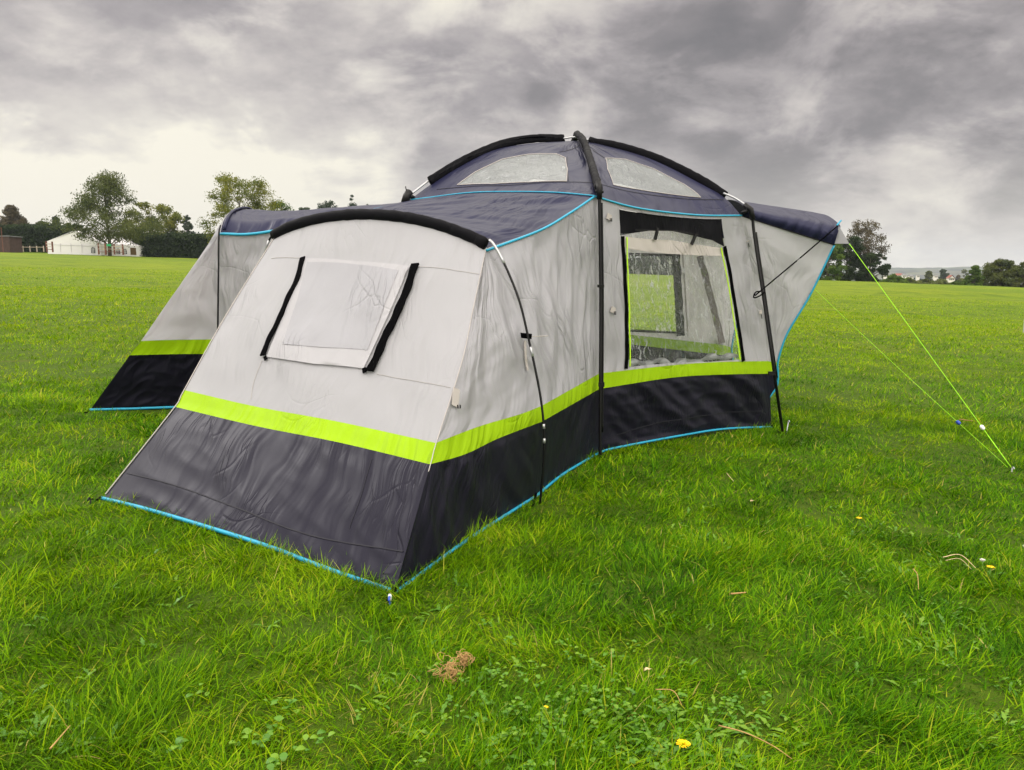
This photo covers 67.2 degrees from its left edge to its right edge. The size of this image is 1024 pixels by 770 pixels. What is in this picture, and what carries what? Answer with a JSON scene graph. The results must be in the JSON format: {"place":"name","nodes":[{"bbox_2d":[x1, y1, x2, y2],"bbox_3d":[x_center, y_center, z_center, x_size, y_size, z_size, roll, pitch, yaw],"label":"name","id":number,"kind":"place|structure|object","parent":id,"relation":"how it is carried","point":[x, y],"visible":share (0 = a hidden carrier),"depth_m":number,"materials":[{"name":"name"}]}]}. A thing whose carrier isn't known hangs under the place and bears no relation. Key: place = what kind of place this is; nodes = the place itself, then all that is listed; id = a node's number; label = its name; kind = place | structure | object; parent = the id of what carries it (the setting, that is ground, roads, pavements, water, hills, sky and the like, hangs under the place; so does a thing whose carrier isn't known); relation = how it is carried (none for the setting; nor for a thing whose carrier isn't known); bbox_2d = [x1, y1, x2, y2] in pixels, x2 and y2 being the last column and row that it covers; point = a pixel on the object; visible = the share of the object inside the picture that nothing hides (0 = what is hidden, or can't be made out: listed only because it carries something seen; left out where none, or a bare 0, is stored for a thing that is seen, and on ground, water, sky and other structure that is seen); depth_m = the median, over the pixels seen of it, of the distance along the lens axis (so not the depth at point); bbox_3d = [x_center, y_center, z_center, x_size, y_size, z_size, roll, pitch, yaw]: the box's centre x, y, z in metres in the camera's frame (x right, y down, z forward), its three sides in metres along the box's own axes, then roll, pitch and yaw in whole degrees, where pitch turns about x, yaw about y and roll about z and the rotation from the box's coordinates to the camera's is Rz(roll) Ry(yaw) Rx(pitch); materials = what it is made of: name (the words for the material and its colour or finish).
{"place":"outdoors","nodes":[
{"label":"outdoors","id":0,"kind":"place"},
{"bbox_2d":[0,252,1023,769],"bbox_3d":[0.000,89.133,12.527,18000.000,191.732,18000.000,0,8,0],"label":"ground","id":1,"kind":"structure","parent":0,"point":[866,292],"depth_m":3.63,"materials":[{"name":"green plant"}]},
{"bbox_2d":[0,236,22,252],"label":"shed","id":2,"kind":"structure","parent":1,"relation":"on","point":[12,244],"depth_m":116.64,"materials":[{"name":"brown brick"}]},
{"bbox_2d":[0,204,29,225],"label":"tree","id":3,"kind":"object","parent":1,"relation":"on","point":[11,213],"visible":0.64,"depth_m":136.29,"materials":[{"name":"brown plant"}]},
{"bbox_2d":[22,246,43,251],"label":"fence","id":4,"kind":"object","parent":1,"relation":"on","point":[30,248],"visible":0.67,"depth_m":119.21,"materials":[{"name":"beige wood"}]},
{"bbox_2d":[0,223,83,252],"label":"hedge","id":5,"kind":"object","parent":1,"relation":"on","point":[34,235],"visible":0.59,"depth_m":123.78,"materials":[{"name":"green plant"}]},
{"bbox_2d":[35,221,48,224],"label":"tree","id":6,"kind":"object","parent":1,"relation":"on","point":[39,222],"visible":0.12,"depth_m":142.43,"materials":[{"name":"green plant"}]},
{"bbox_2d":[45,241,53,251],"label":"rail fence","id":7,"kind":"object","parent":1,"relation":"on","point":[47,249],"visible":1,"depth_m":108.27,"materials":[{"name":"white wood"}]},
{"bbox_2d":[49,725,70,749],"bbox_3d":[-1.203,0.938,2.051,0.005,0.019,0.082,1,8,7],"label":"dry stalk","id":8,"kind":"object","parent":1,"relation":"on","point":[58,738],"visible":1,"depth_m":2.04,"materials":[{"name":"plant"}]},
{"bbox_2d":[47,231,145,256],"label":"marquee","id":9,"kind":"object","parent":1,"relation":"on","point":[67,243],"visible":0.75,"depth_m":116.83,"materials":[{"name":"white fabric"}]},
{"bbox_2d":[130,248,135,254],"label":"doorway","id":10,"kind":"structure","parent":9,"relation":"in","point":[132,250],"depth_m":120.80,"materials":[{"name":"brown wood"}]},
{"bbox_2d":[97,243,106,254],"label":"rail fence","id":11,"kind":"object","parent":1,"relation":"on","point":[103,249],"visible":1,"depth_m":106.24,"materials":[{"name":"beige wood"}]},
{"bbox_2d":[41,169,168,255],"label":"tree","id":12,"kind":"object","parent":1,"relation":"on","point":[106,187],"visible":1,"depth_m":109.04,"materials":[{"name":"green plant"}]},
{"bbox_2d":[106,244,123,254],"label":"rail fence","id":13,"kind":"object","parent":1,"relation":"on","point":[114,249],"visible":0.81,"depth_m":106.33,"materials":[{"name":"beige wood"}]},
{"bbox_2d":[116,201,184,240],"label":"tree","id":14,"kind":"object","parent":1,"relation":"on","point":[171,220],"visible":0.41,"depth_m":124.23,"materials":[{"name":"green plant"}]},
{"bbox_2d":[147,205,184,233],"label":"tree","id":15,"kind":"object","parent":1,"relation":"on","point":[172,228],"visible":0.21,"depth_m":126.94,"materials":[{"name":"green plant"}]},
{"bbox_2d":[132,232,212,257],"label":"hedge","id":16,"kind":"object","parent":1,"relation":"on","point":[176,245],"visible":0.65,"depth_m":121.94,"materials":[{"name":"green plant"}]},
{"bbox_2d":[182,215,195,233],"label":"tree","id":17,"kind":"object","parent":1,"relation":"on","point":[187,227],"visible":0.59,"depth_m":146.81,"materials":[{"name":"green plant"}]},
{"bbox_2d":[196,171,283,242],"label":"tree","id":18,"kind":"object","parent":1,"relation":"on","point":[228,199],"visible":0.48,"depth_m":96.48,"materials":[{"name":"green plant"}]},
{"bbox_2d":[271,198,294,210],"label":"tree","id":19,"kind":"object","parent":1,"relation":"on","point":[283,206],"visible":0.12,"depth_m":101.43,"materials":[{"name":"green plant"}]},
{"bbox_2d":[298,207,309,209],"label":"tree","id":20,"kind":"object","parent":1,"relation":"on","point":[304,208],"visible":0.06,"depth_m":141.33,"materials":[{"name":"green plant"}]},
{"bbox_2d":[317,200,337,208],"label":"tree","id":21,"kind":"object","parent":1,"relation":"on","point":[329,204],"visible":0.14,"depth_m":141.54,"materials":[{"name":"green plant"}]},
{"bbox_2d":[349,195,356,205],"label":"tree","id":22,"kind":"object","parent":1,"relation":"on","point":[351,199],"visible":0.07,"depth_m":141.39,"materials":[{"name":"green plant"}]},
{"bbox_2d":[388,594,391,604],"bbox_3d":[-0.483,0.892,3.048,0.014,0.129,0.042,0,8,0],"label":"tent peg","id":23,"kind":"object","parent":1,"relation":"on","point":[389,597],"visible":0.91,"depth_m":3.04,"materials":[{"name":"blue plastic"}]},
{"bbox_2d":[427,652,463,686],"bbox_3d":[-0.219,0.936,2.524,0.122,0.086,0.112,0,8,0],"label":"dead grass clump","id":24,"kind":"object","parent":1,"relation":"on","point":[453,671],"visible":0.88,"depth_m":2.52,"materials":[{"name":"plant"}]},
{"bbox_2d":[455,649,474,665],"bbox_3d":[-0.158,0.926,2.609,0.066,0.048,0.080,0,8,0],"label":"dead grass clump","id":25,"kind":"object","parent":1,"relation":"on","point":[464,657],"visible":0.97,"depth_m":2.60,"materials":[{"name":"plant"}]},
{"bbox_2d":[84,130,848,601],"bbox_3d":[-0.552,-0.937,6.795,5.462,2.621,6.529,7,11,42],"label":"family tent","id":26,"kind":"object","parent":1,"relation":"on","point":[446,356],"visible":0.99,"depth_m":4.60,"materials":[{"name":"fabric"}]},
{"bbox_2d":[822,296,1005,465],"bbox_3d":[3.166,-0.411,6.821,0.027,1.626,2.945,-2,8,-15],"label":"guy rope","id":27,"kind":"object","parent":26,"relation":"attached to","point":[958,422],"visible":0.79,"depth_m":6.11,"materials":[{"name":"green fabric"}]},
{"bbox_2d":[849,244,1011,467],"bbox_3d":[3.176,-0.285,5.925,0.028,1.627,1.325,-6,10,-37],"label":"guy rope","id":28,"kind":"object","parent":26,"relation":"attached to","point":[982,427],"visible":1,"depth_m":5.83,"materials":[{"name":"green fabric"}]},
{"bbox_2d":[0,425,1023,769],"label":"weeds","id":29,"kind":"object","parent":1,"relation":"on","point":[272,759],"visible":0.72,"depth_m":2.31,"materials":[{"name":"green plant"}]},
{"bbox_2d":[656,689,681,704],"bbox_3d":[0.490,0.956,2.382,0.019,0.022,0.102,-7,10,-40],"label":"dry stalk","id":30,"kind":"object","parent":1,"relation":"on","point":[671,690],"visible":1,"depth_m":2.39,"materials":[{"name":"plant"}]},
{"bbox_2d":[676,739,690,756],"bbox_3d":[0.485,1.031,2.182,0.043,0.044,0.041,0,8,0],"label":"dandelion","id":31,"kind":"object","parent":1,"relation":"on","point":[684,742],"visible":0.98,"depth_m":2.18,"materials":[{"name":"yellow plant"}]},
{"bbox_2d":[626,255,830,274],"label":"hedge","id":32,"kind":"object","parent":1,"relation":"on","point":[631,263],"visible":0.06,"depth_m":123.66,"materials":[{"name":"green plant"}]},
{"bbox_2d":[718,725,791,758],"bbox_3d":[0.690,1.008,2.189,0.214,0.036,0.017,5,10,33],"label":"dry stalk","id":33,"kind":"object","parent":1,"relation":"on","point":[753,736],"visible":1,"depth_m":2.19,"materials":[{"name":"plant"}]},
{"bbox_2d":[819,244,847,280],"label":"tree","id":34,"kind":"object","parent":1,"relation":"on","point":[832,270],"visible":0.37,"depth_m":109.68,"materials":[{"name":"green plant"}]},
{"bbox_2d":[829,235,869,280],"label":"tree","id":35,"kind":"object","parent":1,"relation":"on","point":[848,274],"visible":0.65,"depth_m":112.87,"materials":[{"name":"green plant"}]},
{"bbox_2d":[845,219,891,267],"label":"tree","id":36,"kind":"object","parent":1,"relation":"on","point":[866,231],"visible":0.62,"depth_m":115.14,"materials":[{"name":"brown plant"}]},
{"bbox_2d":[849,252,890,281],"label":"tree","id":37,"kind":"object","parent":1,"relation":"on","point":[862,274],"visible":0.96,"depth_m":112.07,"materials":[{"name":"green plant"}]},
{"bbox_2d":[879,273,909,282],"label":"bush","id":38,"kind":"object","parent":1,"relation":"on","point":[894,278],"visible":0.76,"depth_m":126.09,"materials":[{"name":"green plant"}]},
{"bbox_2d":[907,277,916,283],"bbox_3d":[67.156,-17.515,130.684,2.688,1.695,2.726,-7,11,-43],"label":"house","id":39,"kind":"structure","parent":1,"relation":"on","point":[911,280],"depth_m":130.45,"materials":[{"name":"white"}]},
{"bbox_2d":[916,280,927,283],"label":"bush","id":40,"kind":"object","parent":1,"relation":"on","point":[919,281],"visible":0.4,"depth_m":132.85,"materials":[{"name":"green plant"}]},
{"bbox_2d":[921,278,930,283],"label":"bush","id":41,"kind":"object","parent":1,"relation":"on","point":[926,280],"visible":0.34,"depth_m":148.03,"materials":[{"name":"green plant"}]},
{"bbox_2d":[924,270,932,280],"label":"tree","id":42,"kind":"object","parent":1,"relation":"on","point":[928,275],"visible":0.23,"depth_m":325.90,"materials":[{"name":"green plant"}]},
{"bbox_2d":[930,278,950,284],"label":"bush","id":43,"kind":"object","parent":1,"relation":"on","point":[941,281],"visible":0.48,"depth_m":137.81,"materials":[{"name":"green plant"}]},
{"bbox_2d":[938,272,948,279],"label":"tree","id":44,"kind":"object","parent":1,"relation":"on","point":[943,275],"visible":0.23,"depth_m":316.14,"materials":[{"name":"green plant"}]},
{"bbox_2d":[946,275,954,282],"bbox_3d":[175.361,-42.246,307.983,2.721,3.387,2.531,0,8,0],"label":"house","id":45,"kind":"structure","parent":1,"relation":"on","point":[950,278],"depth_m":307.19,"materials":[{"name":"white tile"}]},
{"bbox_2d":[950,280,961,284],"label":"bush","id":46,"kind":"object","parent":1,"relation":"on","point":[956,282],"visible":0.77,"depth_m":124.44,"materials":[{"name":"green plant"}]},
{"bbox_2d":[944,554,975,567],"bbox_3d":[2.103,0.816,3.598,0.065,0.023,0.147,-6,10,-37],"label":"dry stalk","id":47,"kind":"object","parent":1,"relation":"on","point":[961,555],"visible":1,"depth_m":3.63,"materials":[{"name":"plant"}]},
{"bbox_2d":[961,269,968,278],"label":"tree","id":48,"kind":"object","parent":1,"relation":"on","point":[964,271],"visible":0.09,"depth_m":513.48,"materials":[{"name":"green plant"}]},
{"bbox_2d":[961,265,984,285],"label":"tree","id":49,"kind":"object","parent":1,"relation":"on","point":[975,277],"visible":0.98,"depth_m":118.44,"materials":[{"name":"green plant"}]},
{"bbox_2d":[981,258,1021,286],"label":"tree","id":50,"kind":"object","parent":1,"relation":"on","point":[997,276],"visible":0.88,"depth_m":119.81,"materials":[{"name":"green plant"}]},
{"bbox_2d":[1004,262,1023,287],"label":"tree","id":51,"kind":"object","parent":1,"relation":"on","point":[1020,272],"visible":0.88,"depth_m":118.04,"materials":[{"name":"green plant"}]},
{"bbox_2d":[0,0,1023,268],"label":"sky","id":52,"kind":"structure","parent":0,"point":[906,117],"materials":[{"name":"grey"}]},
{"bbox_2d":[825,267,1023,279],"bbox_3d":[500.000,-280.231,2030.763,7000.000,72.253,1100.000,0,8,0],"label":"hills","id":53,"kind":"structure","parent":0,"point":[953,271],"depth_m":1987.00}
]}

